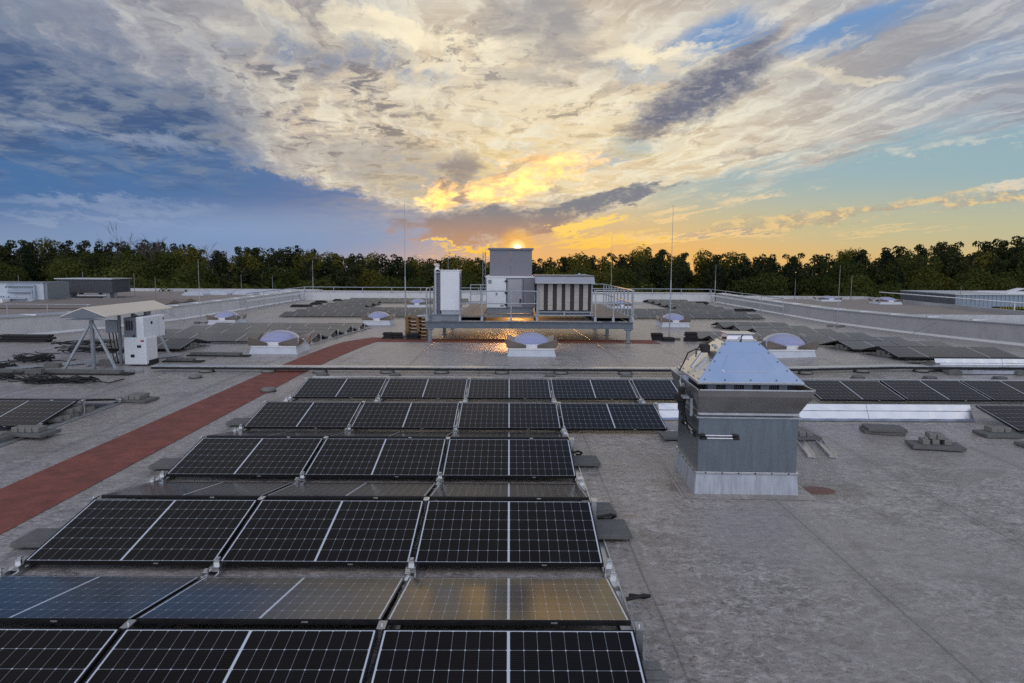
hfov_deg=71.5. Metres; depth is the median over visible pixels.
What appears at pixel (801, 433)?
concrete brick
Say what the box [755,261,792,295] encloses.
pine tree
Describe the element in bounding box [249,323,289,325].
solar panel
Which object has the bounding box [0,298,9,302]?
roof box
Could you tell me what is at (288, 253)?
pine tree
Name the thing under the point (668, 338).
ballast block
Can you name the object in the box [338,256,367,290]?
pine tree
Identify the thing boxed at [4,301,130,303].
panel row
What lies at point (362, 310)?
solar panel
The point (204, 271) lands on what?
broadleaf tree
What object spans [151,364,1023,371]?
cable tray
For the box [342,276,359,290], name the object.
pine tree
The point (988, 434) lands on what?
paving slab
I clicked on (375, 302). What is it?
solar panel
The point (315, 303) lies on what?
rubber mat
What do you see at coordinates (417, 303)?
dome skylight
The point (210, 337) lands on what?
solar panel
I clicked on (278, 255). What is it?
pine tree
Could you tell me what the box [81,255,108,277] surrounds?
pine tree
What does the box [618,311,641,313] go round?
solar panel
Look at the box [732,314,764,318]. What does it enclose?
solar panel
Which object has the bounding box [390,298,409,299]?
solar panel
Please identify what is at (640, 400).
mounting rail
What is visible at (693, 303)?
solar panel
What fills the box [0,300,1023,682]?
roof
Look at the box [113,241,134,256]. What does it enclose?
pine tree
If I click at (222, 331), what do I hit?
solar panel
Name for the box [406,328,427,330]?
wooden pallet
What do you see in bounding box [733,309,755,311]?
solar panel
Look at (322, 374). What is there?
ballast block
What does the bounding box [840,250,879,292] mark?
pine tree
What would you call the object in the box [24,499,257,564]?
solar panel
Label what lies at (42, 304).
guard rail
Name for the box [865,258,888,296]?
pine tree
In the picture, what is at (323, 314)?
solar panel
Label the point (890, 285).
broadleaf tree
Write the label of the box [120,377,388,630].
mounting rail
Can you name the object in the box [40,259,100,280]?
broadleaf tree
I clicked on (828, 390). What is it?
solar panel
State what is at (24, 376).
cable bundle
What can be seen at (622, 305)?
dome skylight
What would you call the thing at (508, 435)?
solar panel
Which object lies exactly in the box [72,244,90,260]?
pine tree
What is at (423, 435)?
solar panel
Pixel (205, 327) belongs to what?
solar panel
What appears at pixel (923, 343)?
solar panel
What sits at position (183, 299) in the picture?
panel row
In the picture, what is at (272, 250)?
pine tree
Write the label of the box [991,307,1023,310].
plant trough
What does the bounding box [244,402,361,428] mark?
solar panel
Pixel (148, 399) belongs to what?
paving slab
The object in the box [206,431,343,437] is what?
solar panel
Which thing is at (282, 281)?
broadleaf tree
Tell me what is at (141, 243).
pine tree
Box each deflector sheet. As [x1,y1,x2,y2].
[658,403,678,419]
[799,404,869,420]
[866,404,975,421]
[934,359,1002,369]
[1002,359,1023,364]
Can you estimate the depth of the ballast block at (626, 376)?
17.10 m
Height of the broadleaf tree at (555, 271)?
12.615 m
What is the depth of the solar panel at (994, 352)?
20.69 m
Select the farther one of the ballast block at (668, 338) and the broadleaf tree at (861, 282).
the broadleaf tree at (861, 282)
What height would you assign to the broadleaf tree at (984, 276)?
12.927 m
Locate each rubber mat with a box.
[0,334,53,337]
[0,337,56,339]
[0,340,52,342]
[290,304,312,306]
[310,302,321,304]
[314,300,326,302]
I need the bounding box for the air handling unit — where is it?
[485,248,534,312]
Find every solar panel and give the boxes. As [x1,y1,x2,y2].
[0,398,115,400]
[0,400,76,427]
[0,575,200,623]
[0,628,120,682]
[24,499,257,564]
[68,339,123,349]
[83,628,377,682]
[101,481,293,498]
[115,333,173,338]
[135,576,404,624]
[157,339,194,349]
[165,329,204,332]
[165,333,221,341]
[166,438,323,476]
[186,325,229,328]
[193,339,210,342]
[200,329,248,333]
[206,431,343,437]
[211,323,251,325]
[211,333,263,341]
[220,500,423,565]
[227,326,270,328]
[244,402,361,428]
[245,329,291,333]
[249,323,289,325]
[265,482,435,499]
[268,326,310,329]
[279,312,311,316]
[287,323,325,325]
[292,330,335,337]
[293,378,386,398]
[294,309,322,311]
[294,329,342,333]
[298,334,317,342]
[304,438,445,477]
[306,307,332,308]
[308,312,339,316]
[309,326,350,332]
[316,305,341,306]
[321,309,349,311]
[324,323,362,328]
[326,303,349,304]
[329,431,452,438]
[332,307,357,308]
[334,301,356,302]
[336,312,367,316]
[341,305,365,306]
[342,299,363,300]
[348,309,375,311]
[349,303,372,306]
[351,402,459,429]
[356,301,378,304]
[357,307,382,308]
[363,299,384,302]
[367,312,395,314]
[369,629,646,682]
[375,309,401,311]
[380,378,467,398]
[383,299,404,302]
[383,307,407,309]
[386,577,630,625]
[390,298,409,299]
[395,312,423,316]
[402,310,428,312]
[407,307,432,311]
[414,500,603,566]
[429,483,588,500]
[442,439,575,478]
[450,432,567,438]
[457,403,560,429]
[467,379,551,398]
[550,379,637,399]
[559,403,666,430]
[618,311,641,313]
[625,314,650,318]
[631,380,677,399]
[634,309,658,310]
[640,311,667,313]
[648,299,667,302]
[648,314,665,318]
[654,301,674,304]
[659,309,683,310]
[661,303,682,305]
[667,311,694,313]
[668,305,691,307]
[674,301,695,302]
[676,307,700,308]
[679,314,707,318]
[682,303,704,304]
[683,309,708,310]
[697,332,721,339]
[704,314,736,318]
[710,336,757,339]
[717,322,753,327]
[719,311,747,313]
[726,325,768,328]
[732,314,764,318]
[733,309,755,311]
[734,325,773,330]
[746,328,771,331]
[751,322,788,325]
[752,332,777,336]
[753,329,795,331]
[758,336,812,343]
[771,326,810,328]
[778,332,827,336]
[793,329,837,332]
[802,380,905,400]
[805,336,858,344]
[821,332,870,336]
[823,340,848,344]
[838,341,897,349]
[854,337,907,340]
[858,346,933,350]
[879,346,957,357]
[880,380,991,401]
[890,341,953,346]
[905,357,993,359]
[938,347,1020,357]
[960,381,1023,401]
[975,405,1023,432]
[994,357,1023,359]
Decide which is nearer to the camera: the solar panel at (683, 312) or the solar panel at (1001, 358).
the solar panel at (1001, 358)
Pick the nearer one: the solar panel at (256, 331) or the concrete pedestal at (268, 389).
the concrete pedestal at (268, 389)
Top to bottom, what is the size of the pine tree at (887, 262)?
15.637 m
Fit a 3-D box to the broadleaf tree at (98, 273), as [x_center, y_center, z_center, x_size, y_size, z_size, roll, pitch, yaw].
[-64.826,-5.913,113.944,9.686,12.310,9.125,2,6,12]
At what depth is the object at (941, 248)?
134.88 m
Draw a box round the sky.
[0,0,1023,274]
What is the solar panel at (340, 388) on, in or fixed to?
on the mounting rail at (217, 568)
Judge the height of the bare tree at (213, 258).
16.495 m
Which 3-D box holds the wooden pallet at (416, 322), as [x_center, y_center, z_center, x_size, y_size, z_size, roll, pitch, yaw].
[-3.797,-0.818,28.976,1.000,0.144,0.800,0,6,-2]
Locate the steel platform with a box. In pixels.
[425,284,634,342]
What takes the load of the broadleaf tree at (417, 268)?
on the ground
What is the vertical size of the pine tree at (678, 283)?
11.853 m
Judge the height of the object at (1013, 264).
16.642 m
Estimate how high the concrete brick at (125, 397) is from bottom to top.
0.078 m
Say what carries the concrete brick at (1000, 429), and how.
on the paving slab at (988, 434)
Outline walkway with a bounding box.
[0,337,660,533]
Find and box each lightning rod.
[194,269,207,323]
[403,203,405,337]
[669,223,680,339]
[827,265,844,327]
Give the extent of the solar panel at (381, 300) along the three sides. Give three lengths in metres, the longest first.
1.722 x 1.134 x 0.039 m
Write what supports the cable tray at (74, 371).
on the roof
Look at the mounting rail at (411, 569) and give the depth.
6.42 m
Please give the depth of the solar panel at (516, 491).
8.03 m
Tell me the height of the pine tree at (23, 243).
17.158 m
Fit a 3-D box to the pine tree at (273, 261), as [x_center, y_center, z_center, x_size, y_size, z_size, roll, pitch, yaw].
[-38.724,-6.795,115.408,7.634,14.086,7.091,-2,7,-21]
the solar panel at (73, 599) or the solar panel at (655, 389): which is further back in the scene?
the solar panel at (655, 389)
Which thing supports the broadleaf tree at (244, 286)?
on the ground
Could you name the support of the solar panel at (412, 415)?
on the mounting rail at (217, 568)
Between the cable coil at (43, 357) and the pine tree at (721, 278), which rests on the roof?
the cable coil at (43, 357)
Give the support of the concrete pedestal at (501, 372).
on the roof
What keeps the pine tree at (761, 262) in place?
on the ground
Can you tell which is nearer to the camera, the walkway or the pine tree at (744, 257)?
the walkway
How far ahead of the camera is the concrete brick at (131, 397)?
14.13 m
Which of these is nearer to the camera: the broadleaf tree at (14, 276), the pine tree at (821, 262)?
the broadleaf tree at (14, 276)
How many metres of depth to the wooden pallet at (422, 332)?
28.60 m
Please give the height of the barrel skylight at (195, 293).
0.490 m
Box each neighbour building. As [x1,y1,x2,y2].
[0,288,322,314]
[750,296,1023,321]
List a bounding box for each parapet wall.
[0,290,299,334]
[300,290,714,301]
[715,293,1023,345]
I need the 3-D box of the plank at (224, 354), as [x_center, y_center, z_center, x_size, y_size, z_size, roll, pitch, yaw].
[-8.766,0.381,21.286,1.853,0.108,0.280,1,6,3]
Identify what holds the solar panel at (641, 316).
on the roof
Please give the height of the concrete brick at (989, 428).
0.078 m
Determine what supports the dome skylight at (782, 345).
on the roof
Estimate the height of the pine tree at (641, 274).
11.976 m
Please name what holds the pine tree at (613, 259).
on the ground
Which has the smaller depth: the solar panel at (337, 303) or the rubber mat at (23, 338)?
the rubber mat at (23, 338)
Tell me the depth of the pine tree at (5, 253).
133.60 m
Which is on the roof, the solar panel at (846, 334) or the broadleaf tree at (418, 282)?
the solar panel at (846, 334)
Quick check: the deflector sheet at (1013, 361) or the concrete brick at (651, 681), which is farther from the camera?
the deflector sheet at (1013, 361)
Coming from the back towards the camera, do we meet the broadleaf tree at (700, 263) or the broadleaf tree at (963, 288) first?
the broadleaf tree at (700, 263)
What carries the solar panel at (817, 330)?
on the roof
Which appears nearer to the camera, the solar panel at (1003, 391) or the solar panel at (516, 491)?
the solar panel at (516, 491)
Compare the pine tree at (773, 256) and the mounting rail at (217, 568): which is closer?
the mounting rail at (217, 568)
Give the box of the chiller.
[0,281,69,300]
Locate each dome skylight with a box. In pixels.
[206,311,246,324]
[247,330,311,353]
[361,311,395,324]
[406,299,428,306]
[505,332,558,356]
[609,300,630,308]
[655,313,691,326]
[753,333,818,357]
[813,296,841,301]
[868,297,903,303]
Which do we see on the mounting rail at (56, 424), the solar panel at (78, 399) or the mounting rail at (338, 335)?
the solar panel at (78, 399)
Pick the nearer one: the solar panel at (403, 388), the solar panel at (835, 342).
the solar panel at (403, 388)
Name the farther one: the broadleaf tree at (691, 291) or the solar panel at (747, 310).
the broadleaf tree at (691, 291)
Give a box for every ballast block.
[316,373,328,375]
[382,332,393,334]
[389,373,400,375]
[406,333,419,335]
[544,374,555,380]
[620,374,632,377]
[661,337,674,339]
[850,375,865,378]
[922,376,936,378]
[944,370,962,374]
[991,376,1008,379]
[1012,370,1023,374]
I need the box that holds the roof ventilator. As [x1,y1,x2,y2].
[660,331,816,499]
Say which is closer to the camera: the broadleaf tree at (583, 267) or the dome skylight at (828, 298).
the dome skylight at (828, 298)
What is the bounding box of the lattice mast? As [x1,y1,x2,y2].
[482,252,485,289]
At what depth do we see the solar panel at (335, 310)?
46.96 m
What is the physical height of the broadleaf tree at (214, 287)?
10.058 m
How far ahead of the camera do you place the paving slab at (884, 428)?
11.84 m
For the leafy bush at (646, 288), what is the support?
on the ground
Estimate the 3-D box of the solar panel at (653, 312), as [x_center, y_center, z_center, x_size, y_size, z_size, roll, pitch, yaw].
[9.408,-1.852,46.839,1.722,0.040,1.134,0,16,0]
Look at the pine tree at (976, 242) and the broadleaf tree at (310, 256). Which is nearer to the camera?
the broadleaf tree at (310, 256)
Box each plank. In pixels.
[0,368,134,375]
[162,357,204,362]
[186,352,250,356]
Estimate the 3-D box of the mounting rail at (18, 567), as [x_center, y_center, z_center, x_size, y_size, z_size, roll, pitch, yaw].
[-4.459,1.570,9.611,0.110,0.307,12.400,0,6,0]
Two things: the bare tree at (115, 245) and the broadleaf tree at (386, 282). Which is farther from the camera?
the bare tree at (115, 245)
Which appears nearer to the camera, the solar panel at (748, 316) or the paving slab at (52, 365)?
the paving slab at (52, 365)
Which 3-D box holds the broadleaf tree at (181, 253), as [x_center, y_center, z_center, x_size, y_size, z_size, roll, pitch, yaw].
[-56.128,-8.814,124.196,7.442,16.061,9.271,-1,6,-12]
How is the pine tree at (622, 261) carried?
on the ground
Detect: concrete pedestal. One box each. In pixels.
[188,374,201,378]
[199,369,214,372]
[260,387,276,392]
[261,370,276,372]
[312,370,327,373]
[380,370,394,373]
[434,371,448,373]
[495,371,508,374]
[553,371,567,374]
[617,372,632,374]
[797,371,813,374]
[853,370,868,372]
[912,369,928,372]
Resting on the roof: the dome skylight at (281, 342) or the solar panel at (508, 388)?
the dome skylight at (281, 342)
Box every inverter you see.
[123,314,164,338]
[124,335,158,364]
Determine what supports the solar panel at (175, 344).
on the roof
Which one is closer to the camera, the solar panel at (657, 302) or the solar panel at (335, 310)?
the solar panel at (335, 310)
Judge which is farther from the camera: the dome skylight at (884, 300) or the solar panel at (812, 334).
the dome skylight at (884, 300)
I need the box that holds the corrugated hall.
[900,288,1023,307]
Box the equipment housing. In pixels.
[54,278,131,297]
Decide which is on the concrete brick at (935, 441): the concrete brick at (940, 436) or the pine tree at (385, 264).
the concrete brick at (940, 436)
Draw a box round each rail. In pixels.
[0,304,90,314]
[0,377,308,575]
[0,396,123,446]
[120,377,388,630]
[246,287,304,307]
[304,287,710,293]
[309,323,370,344]
[312,376,1023,380]
[367,378,470,682]
[549,378,645,660]
[629,379,672,430]
[711,289,784,315]
[879,292,1023,309]
[960,370,1015,373]
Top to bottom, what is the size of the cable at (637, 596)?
0.132 m
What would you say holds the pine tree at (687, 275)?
on the ground
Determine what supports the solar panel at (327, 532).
on the mounting rail at (217, 568)
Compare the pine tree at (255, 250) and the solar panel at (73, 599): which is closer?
the solar panel at (73, 599)
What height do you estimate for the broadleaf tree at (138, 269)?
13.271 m
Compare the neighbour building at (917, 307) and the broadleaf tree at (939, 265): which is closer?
the neighbour building at (917, 307)
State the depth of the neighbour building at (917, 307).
63.15 m
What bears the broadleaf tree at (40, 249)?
on the ground
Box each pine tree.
[0,240,18,275]
[6,239,44,279]
[6,247,38,280]
[14,242,48,280]
[38,244,58,280]
[45,250,79,279]
[58,240,77,263]
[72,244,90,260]
[75,240,97,262]
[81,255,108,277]
[92,241,111,272]
[101,242,116,264]
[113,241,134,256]
[116,247,138,277]
[133,239,151,277]
[151,242,166,279]
[173,244,185,263]
[204,253,233,288]
[207,251,237,285]
[213,251,233,270]
[214,273,238,288]
[229,247,246,273]
[232,258,256,288]
[239,247,266,286]
[250,266,271,288]
[253,256,284,288]
[263,248,275,262]
[263,251,295,288]
[273,248,293,285]
[283,246,294,272]
[285,245,304,279]
[297,259,320,288]
[306,249,318,278]
[317,257,341,290]
[323,264,349,288]
[331,254,344,271]
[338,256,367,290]
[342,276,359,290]
[344,255,363,284]
[357,253,364,261]
[364,258,390,290]
[371,254,394,286]
[389,254,402,280]
[391,256,406,290]
[396,260,413,286]
[402,265,421,290]
[407,257,416,264]
[418,263,433,290]
[420,258,434,274]
[438,258,450,269]
[475,257,486,271]
[532,263,543,274]
[537,258,547,273]
[544,257,552,270]
[550,258,562,273]
[557,256,571,269]
[559,258,572,273]
[586,257,599,279]
[597,256,609,271]
[606,253,622,287]
[618,254,627,285]
[620,257,637,283]
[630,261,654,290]
[632,272,655,291]
[643,247,653,282]
[648,249,671,287]
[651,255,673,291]
[656,252,672,285]
[659,258,695,292]
[664,273,686,291]
[674,252,697,292]
[674,258,694,284]
[698,258,726,292]
[700,275,721,300]
[704,254,729,292]
[707,267,726,292]
[722,263,747,294]
[732,260,753,294]
[733,253,753,285]
[747,254,770,292]
[749,257,770,293]
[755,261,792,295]
[766,254,780,284]
[779,254,795,287]
[782,260,804,295]
[788,253,809,295]
[797,264,820,295]
[800,254,831,289]
[813,256,834,288]
[820,253,838,289]
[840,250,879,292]
[855,250,873,278]
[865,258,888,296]
[871,247,899,280]
[874,252,897,286]
[886,269,911,294]
[891,246,905,260]
[893,246,910,277]
[904,244,930,276]
[909,245,927,268]
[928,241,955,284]
[928,242,941,268]
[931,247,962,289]
[942,241,965,285]
[954,244,966,260]
[954,251,989,289]
[967,240,990,259]
[971,241,997,265]
[981,255,1009,282]
[992,239,1007,257]
[994,240,1011,272]
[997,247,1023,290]
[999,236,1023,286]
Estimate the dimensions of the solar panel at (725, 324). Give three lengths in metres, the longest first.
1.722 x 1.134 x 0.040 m
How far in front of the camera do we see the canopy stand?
18.32 m
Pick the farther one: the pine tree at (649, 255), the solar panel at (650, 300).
the pine tree at (649, 255)
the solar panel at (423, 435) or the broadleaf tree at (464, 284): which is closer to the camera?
the solar panel at (423, 435)
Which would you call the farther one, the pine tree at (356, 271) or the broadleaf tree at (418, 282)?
the pine tree at (356, 271)
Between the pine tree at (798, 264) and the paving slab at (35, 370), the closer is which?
the paving slab at (35, 370)
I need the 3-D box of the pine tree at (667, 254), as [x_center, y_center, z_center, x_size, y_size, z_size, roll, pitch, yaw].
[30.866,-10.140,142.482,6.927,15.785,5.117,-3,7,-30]
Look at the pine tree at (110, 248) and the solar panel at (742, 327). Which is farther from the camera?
the pine tree at (110, 248)
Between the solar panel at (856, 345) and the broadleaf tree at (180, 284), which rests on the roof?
the solar panel at (856, 345)
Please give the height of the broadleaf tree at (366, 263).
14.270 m
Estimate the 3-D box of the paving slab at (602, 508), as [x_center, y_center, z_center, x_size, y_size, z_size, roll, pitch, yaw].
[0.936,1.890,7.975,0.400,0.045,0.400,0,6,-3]
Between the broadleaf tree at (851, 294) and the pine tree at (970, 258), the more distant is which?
the pine tree at (970, 258)
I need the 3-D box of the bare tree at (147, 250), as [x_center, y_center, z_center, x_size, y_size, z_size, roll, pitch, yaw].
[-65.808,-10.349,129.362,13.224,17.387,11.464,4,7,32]
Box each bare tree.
[73,221,153,274]
[118,239,171,269]
[124,239,184,283]
[135,238,204,271]
[182,241,239,283]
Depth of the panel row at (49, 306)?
56.53 m
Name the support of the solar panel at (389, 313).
on the roof
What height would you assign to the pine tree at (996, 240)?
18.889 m
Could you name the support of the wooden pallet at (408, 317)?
on the wooden pallet at (416, 322)
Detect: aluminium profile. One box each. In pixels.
[797,439,814,457]
[815,440,836,457]
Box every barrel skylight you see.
[181,291,209,295]
[209,290,233,294]
[232,290,258,294]
[257,289,279,293]
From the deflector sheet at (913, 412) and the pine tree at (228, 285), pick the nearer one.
the deflector sheet at (913, 412)
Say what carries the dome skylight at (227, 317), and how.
on the roof
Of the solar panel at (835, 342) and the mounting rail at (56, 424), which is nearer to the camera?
the mounting rail at (56, 424)
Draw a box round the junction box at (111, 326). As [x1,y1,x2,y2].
[105,320,118,362]
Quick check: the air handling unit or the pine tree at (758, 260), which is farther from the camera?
the pine tree at (758, 260)
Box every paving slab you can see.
[0,435,11,440]
[1,428,60,437]
[10,528,60,547]
[25,368,44,374]
[43,363,61,367]
[98,359,115,364]
[122,396,159,402]
[148,458,181,468]
[225,418,250,424]
[572,455,599,465]
[595,519,631,538]
[596,502,616,517]
[658,431,677,439]
[798,433,821,439]
[859,426,905,435]
[862,423,907,432]
[904,439,966,451]
[972,429,1023,437]
[1014,441,1023,446]
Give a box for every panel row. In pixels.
[0,303,110,308]
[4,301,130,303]
[33,299,181,303]
[57,298,196,301]
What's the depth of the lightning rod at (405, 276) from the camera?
28.83 m
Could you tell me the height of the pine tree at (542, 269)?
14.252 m
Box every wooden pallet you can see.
[405,315,424,319]
[405,320,424,323]
[405,331,427,334]
[406,324,424,327]
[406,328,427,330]
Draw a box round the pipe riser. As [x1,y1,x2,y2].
[434,263,440,313]
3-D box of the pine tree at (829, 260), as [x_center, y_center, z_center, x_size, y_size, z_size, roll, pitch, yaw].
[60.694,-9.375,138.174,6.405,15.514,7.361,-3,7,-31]
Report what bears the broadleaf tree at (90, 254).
on the ground
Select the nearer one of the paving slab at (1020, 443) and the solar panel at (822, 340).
the paving slab at (1020, 443)
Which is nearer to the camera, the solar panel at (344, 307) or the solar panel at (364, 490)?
the solar panel at (364, 490)
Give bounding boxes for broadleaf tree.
[0,261,31,280]
[32,236,64,270]
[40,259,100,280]
[45,255,79,278]
[74,250,111,277]
[76,266,121,277]
[101,250,158,283]
[102,260,162,287]
[145,248,176,283]
[147,251,187,285]
[158,265,206,288]
[159,281,195,288]
[167,245,209,284]
[174,260,224,288]
[201,283,224,288]
[226,252,264,287]
[233,284,259,288]
[235,247,272,273]
[260,265,309,288]
[292,249,323,287]
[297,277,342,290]
[315,251,346,290]
[353,257,380,290]
[358,269,388,290]
[363,251,383,273]
[369,275,404,290]
[399,276,433,290]
[403,261,423,289]
[407,256,424,276]
[419,259,439,286]
[438,253,454,269]
[440,255,469,271]
[446,256,476,286]
[461,258,486,285]
[461,271,484,288]
[461,276,475,289]
[467,281,484,289]
[542,267,563,274]
[560,268,598,289]
[562,264,597,278]
[565,252,591,274]
[588,269,614,291]
[593,260,621,291]
[604,267,642,291]
[612,283,636,291]
[616,244,653,284]
[618,246,650,284]
[657,256,693,288]
[682,283,702,292]
[691,250,717,288]
[716,252,744,293]
[723,277,772,295]
[747,272,793,295]
[794,275,843,295]
[823,258,875,295]
[832,273,875,295]
[835,247,858,283]
[840,290,875,296]
[843,247,873,279]
[870,281,908,296]
[879,255,940,288]
[892,251,946,285]
[901,266,959,289]
[908,278,943,289]
[944,281,989,290]
[950,267,1005,290]
[955,250,998,277]
[982,277,1023,290]
[986,268,1023,290]
[1017,251,1023,284]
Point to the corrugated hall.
(1014, 295)
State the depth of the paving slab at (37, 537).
7.01 m
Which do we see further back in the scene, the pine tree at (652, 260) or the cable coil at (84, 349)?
the pine tree at (652, 260)
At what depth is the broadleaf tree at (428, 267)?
126.42 m
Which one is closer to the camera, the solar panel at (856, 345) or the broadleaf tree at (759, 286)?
the solar panel at (856, 345)
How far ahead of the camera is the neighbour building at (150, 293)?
78.14 m
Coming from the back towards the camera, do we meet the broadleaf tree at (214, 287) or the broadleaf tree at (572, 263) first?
the broadleaf tree at (572, 263)
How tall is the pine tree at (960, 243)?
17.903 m
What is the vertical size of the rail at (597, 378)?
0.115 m
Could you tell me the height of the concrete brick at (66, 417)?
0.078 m
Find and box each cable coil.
[0,353,75,362]
[0,362,36,367]
[0,373,52,379]
[8,375,79,383]
[35,340,123,353]
[39,375,124,382]
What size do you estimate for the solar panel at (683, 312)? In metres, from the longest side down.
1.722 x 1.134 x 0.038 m
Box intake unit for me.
[533,273,594,315]
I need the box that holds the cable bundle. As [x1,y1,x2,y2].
[12,370,37,379]
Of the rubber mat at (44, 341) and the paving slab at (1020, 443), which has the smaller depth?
the paving slab at (1020, 443)
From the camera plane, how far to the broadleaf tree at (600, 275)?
110.78 m
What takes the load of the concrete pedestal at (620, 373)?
on the roof
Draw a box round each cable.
[572,450,582,454]
[597,513,616,518]
[626,593,650,600]
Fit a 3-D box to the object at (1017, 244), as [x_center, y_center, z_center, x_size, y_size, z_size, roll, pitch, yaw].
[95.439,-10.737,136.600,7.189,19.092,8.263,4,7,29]
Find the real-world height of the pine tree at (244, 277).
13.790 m
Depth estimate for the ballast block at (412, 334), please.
27.52 m
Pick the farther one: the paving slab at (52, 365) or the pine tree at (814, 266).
the pine tree at (814, 266)
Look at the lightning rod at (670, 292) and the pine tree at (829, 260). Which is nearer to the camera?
the lightning rod at (670, 292)
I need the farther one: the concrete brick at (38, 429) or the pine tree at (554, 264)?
the pine tree at (554, 264)
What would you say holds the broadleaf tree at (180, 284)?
on the ground
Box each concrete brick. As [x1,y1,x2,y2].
[11,425,25,432]
[18,425,32,432]
[25,425,39,432]
[32,425,46,432]
[48,416,62,422]
[56,414,70,419]
[60,408,72,413]
[70,406,81,411]
[85,407,91,412]
[123,394,132,399]
[129,394,138,399]
[134,394,144,399]
[642,661,661,669]
[644,670,668,682]
[647,680,666,682]
[798,429,805,436]
[802,429,812,436]
[918,437,929,444]
[925,431,936,438]
[928,438,939,444]
[933,432,944,439]
[940,437,951,444]
[984,425,997,431]
[991,425,1004,432]
[997,425,1010,432]
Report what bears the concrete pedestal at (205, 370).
on the roof
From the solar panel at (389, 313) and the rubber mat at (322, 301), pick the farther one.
the rubber mat at (322, 301)
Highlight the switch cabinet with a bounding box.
[439,269,461,313]
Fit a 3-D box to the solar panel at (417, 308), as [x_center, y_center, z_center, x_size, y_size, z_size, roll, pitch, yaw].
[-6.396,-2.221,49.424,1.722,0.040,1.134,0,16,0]
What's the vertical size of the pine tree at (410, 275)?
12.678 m
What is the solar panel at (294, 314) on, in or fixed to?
on the roof
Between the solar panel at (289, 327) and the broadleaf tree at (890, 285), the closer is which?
the solar panel at (289, 327)
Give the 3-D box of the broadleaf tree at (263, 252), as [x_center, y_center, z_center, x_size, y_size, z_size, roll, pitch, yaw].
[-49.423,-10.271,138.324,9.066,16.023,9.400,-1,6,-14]
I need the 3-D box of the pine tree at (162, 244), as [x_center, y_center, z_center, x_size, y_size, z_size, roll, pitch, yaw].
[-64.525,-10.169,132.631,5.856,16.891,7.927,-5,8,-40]
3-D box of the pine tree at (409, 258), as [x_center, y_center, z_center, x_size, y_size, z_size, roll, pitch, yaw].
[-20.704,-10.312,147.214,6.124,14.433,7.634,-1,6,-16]
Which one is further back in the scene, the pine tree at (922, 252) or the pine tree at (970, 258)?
the pine tree at (922, 252)
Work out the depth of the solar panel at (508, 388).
14.85 m
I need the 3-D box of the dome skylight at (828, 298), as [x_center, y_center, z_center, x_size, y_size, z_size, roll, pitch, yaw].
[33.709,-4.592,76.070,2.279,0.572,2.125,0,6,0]
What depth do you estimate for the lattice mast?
77.47 m
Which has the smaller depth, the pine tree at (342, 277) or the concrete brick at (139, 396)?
the concrete brick at (139, 396)
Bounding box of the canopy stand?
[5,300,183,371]
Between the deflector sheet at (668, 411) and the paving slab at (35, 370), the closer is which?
the deflector sheet at (668, 411)
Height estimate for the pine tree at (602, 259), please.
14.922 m
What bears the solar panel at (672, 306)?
on the roof
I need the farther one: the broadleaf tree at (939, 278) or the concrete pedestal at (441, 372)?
the broadleaf tree at (939, 278)
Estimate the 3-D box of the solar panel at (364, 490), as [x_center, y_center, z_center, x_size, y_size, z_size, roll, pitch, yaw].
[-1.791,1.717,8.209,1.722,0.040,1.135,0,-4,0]
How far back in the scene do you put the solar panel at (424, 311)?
46.96 m
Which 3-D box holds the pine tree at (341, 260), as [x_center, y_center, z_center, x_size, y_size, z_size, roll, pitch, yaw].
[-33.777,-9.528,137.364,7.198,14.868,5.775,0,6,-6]
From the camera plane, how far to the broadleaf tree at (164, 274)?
120.36 m
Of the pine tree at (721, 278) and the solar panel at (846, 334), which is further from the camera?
the pine tree at (721, 278)
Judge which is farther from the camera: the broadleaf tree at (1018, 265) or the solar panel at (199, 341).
the broadleaf tree at (1018, 265)
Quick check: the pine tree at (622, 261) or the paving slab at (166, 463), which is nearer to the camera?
the paving slab at (166, 463)
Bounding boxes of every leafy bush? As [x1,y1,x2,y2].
[93,268,146,287]
[141,274,206,288]
[156,280,202,291]
[230,281,266,288]
[379,285,408,290]
[593,280,625,291]
[626,282,672,291]
[754,287,791,295]
[846,287,886,297]
[866,284,902,298]
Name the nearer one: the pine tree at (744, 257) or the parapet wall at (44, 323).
the parapet wall at (44, 323)
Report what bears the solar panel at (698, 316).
on the roof
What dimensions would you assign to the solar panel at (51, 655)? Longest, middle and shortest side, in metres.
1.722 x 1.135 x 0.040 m
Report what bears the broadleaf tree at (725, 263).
on the ground
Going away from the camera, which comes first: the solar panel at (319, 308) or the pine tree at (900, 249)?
the solar panel at (319, 308)
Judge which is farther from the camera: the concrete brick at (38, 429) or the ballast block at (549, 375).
the ballast block at (549, 375)
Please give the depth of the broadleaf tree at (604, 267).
129.56 m
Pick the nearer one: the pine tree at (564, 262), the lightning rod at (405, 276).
the lightning rod at (405, 276)
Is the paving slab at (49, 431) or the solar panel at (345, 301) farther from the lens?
the solar panel at (345, 301)
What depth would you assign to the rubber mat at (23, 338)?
25.23 m
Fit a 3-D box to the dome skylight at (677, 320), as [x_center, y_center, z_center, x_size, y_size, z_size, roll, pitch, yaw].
[8.598,-1.146,38.031,1.628,0.715,1.518,0,6,0]
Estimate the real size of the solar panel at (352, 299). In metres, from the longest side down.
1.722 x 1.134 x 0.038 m
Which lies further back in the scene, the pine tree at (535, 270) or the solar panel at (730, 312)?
the pine tree at (535, 270)
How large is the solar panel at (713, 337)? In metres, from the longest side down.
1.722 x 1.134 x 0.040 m
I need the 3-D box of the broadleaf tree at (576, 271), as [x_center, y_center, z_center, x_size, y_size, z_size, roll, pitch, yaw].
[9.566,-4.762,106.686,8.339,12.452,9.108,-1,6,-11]
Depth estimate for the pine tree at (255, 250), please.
133.85 m

